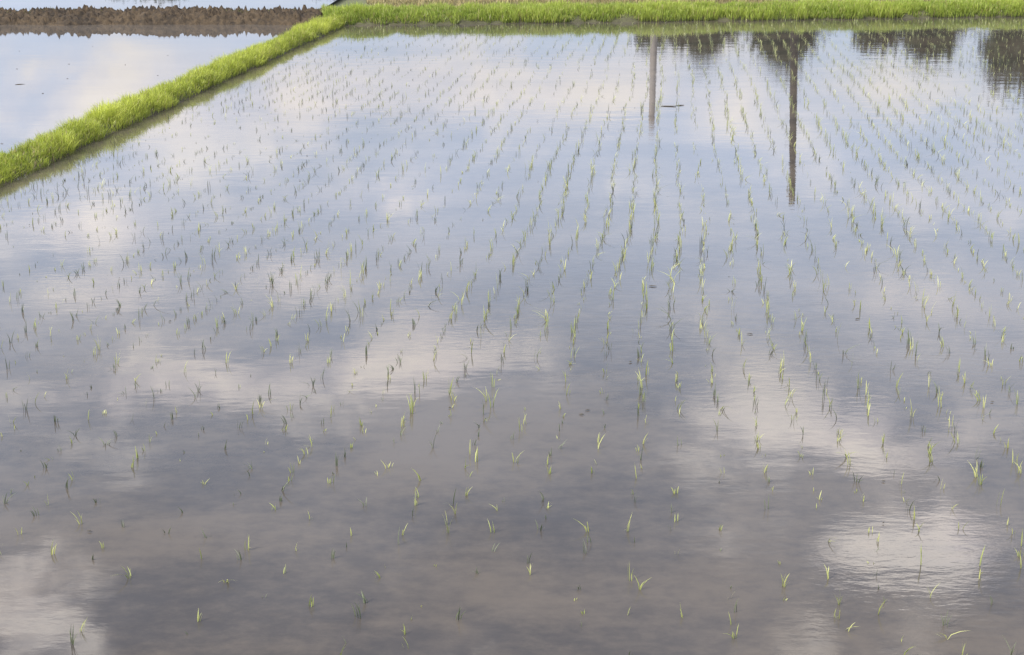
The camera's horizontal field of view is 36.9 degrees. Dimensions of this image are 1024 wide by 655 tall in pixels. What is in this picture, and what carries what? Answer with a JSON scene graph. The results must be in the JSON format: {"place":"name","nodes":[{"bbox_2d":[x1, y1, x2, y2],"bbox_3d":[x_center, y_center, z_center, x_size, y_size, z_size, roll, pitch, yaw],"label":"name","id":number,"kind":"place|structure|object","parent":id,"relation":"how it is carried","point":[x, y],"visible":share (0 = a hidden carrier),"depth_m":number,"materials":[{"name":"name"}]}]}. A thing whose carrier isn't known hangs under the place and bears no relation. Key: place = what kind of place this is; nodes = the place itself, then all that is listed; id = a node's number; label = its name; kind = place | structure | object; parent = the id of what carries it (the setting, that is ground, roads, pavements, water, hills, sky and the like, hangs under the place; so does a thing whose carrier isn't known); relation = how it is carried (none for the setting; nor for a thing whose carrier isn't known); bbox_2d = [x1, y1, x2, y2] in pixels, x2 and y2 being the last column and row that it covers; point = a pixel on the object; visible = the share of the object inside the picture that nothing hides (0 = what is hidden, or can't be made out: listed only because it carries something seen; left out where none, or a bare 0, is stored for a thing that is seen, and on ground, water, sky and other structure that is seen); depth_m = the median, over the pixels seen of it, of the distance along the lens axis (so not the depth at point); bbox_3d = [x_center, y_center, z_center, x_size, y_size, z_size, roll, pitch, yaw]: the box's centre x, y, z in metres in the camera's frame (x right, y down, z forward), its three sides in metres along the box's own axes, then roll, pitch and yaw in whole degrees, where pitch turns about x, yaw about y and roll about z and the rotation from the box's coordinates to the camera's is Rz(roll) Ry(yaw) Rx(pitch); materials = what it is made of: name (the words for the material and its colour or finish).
{"place":"outdoors","nodes":[
{"label":"outdoors","id":0,"kind":"place"},
{"bbox_2d":[0,24,296,155],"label":"neighbour paddy water","id":1,"kind":"structure","parent":0,"point":[39,64],"depth_m":34.62,"materials":[{"name":"grey liquid"}]},
{"bbox_2d":[0,0,335,10],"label":"paddy water","id":2,"kind":"structure","parent":0,"point":[17,5],"depth_m":49.93,"materials":[{"name":"grey liquid"}]},
{"bbox_2d":[0,16,1023,654],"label":"paddy water","id":3,"kind":"structure","parent":0,"point":[502,600],"depth_m":13.58,"materials":[{"name":"grey liquid"}]},
{"bbox_2d":[0,7,348,184],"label":"paddy bund","id":4,"kind":"structure","parent":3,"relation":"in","point":[319,35],"depth_m":26.73,"materials":[{"name":"green plant"}]},
{"bbox_2d":[15,26,993,530],"bbox_3d":[-0.510,-3.327,25.597,26.839,0.011,35.131,0,17,0],"label":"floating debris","id":5,"kind":"object","parent":3,"relation":"on","point":[305,274],"visible":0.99,"depth_m":15.84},
{"bbox_2d":[0,17,1023,654],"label":"rice seedlings","id":6,"kind":"object","parent":3,"relation":"on","point":[486,395],"visible":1,"depth_m":17.20,"materials":[{"name":"green plant"}]},
{"bbox_2d":[320,0,1023,24],"bbox_3d":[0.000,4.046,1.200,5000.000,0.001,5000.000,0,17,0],"label":"ground","id":7,"kind":"structure","parent":0,"point":[336,3],"depth_m":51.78,"materials":[{"name":"green plant"}]},
{"bbox_2d":[0,4,321,25],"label":"turned soil bank","id":8,"kind":"structure","parent":7,"relation":"on","point":[153,15],"depth_m":43.15,"materials":[{"name":"brown soil"}]},
{"bbox_2d":[8,7,316,13],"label":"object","id":9,"kind":"object","parent":8,"relation":"on","point":[119,9],"visible":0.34,"depth_m":43.99,"materials":[{"name":"brown soil"}]},
{"bbox_2d":[317,8,1023,24],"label":"paddy bund","id":10,"kind":"structure","parent":7,"relation":"on","point":[629,18],"depth_m":43.85,"materials":[{"name":"green plant"}]},
{"bbox_2d":[365,0,983,6],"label":"meadow grass","id":11,"kind":"structure","parent":7,"relation":"on","point":[421,2],"depth_m":48.92,"materials":[{"name":"green plant"}]}
]}

